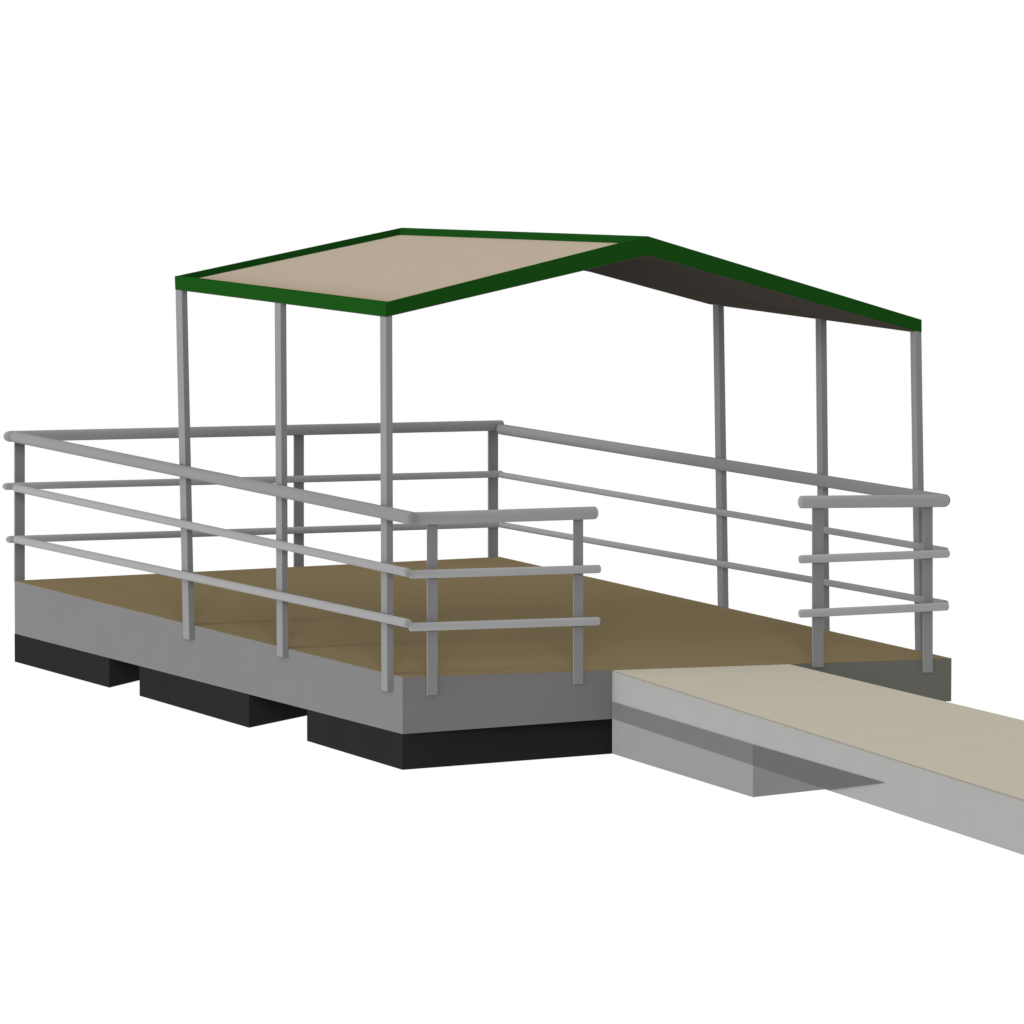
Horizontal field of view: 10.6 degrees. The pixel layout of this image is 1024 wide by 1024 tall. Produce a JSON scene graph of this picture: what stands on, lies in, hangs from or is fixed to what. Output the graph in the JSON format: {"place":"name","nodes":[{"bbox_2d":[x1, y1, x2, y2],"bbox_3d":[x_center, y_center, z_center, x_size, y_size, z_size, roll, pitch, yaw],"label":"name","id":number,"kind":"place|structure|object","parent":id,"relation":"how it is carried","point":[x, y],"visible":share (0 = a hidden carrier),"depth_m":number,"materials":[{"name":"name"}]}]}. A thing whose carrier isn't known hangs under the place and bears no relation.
{"place":"outdoors","nodes":[
{"label":"outdoors","id":0,"kind":"place"},
{"bbox_2d":[15,557,951,769],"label":"floating platform","id":1,"kind":"structure","parent":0,"point":[509,694],"depth_m":41.46,"materials":[{"name":"grey paint"}]},
{"bbox_2d":[2,420,949,694],"bbox_3d":[-0.364,0.242,42.936,4.670,1.390,8.621,-2,5,-25],"label":"guard railing","id":2,"kind":"object","parent":1,"relation":"attached to","point":[492,518],"visible":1,"depth_m":41.93,"materials":[{"name":"grey metal"}]},
{"bbox_2d":[175,228,923,691],"bbox_3d":[0.314,-0.531,41.374,4.398,3.181,4.180,-2,5,-25],"label":"gable canopy","id":3,"kind":"object","parent":1,"relation":"on","point":[387,276],"visible":0.92,"depth_m":40.53,"materials":[{"name":"grey paint"}]},
{"bbox_2d":[612,664,1023,854],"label":"gangway","id":4,"kind":"object","parent":1,"relation":"attached to","point":[758,730],"visible":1,"depth_m":36.81,"materials":[{"name":"plastic"}]},
{"bbox_2d":[0,0,1023,1023],"label":"sky","id":5,"kind":"structure","parent":0,"point":[161,863],"materials":[{"name":"white"}]}
]}

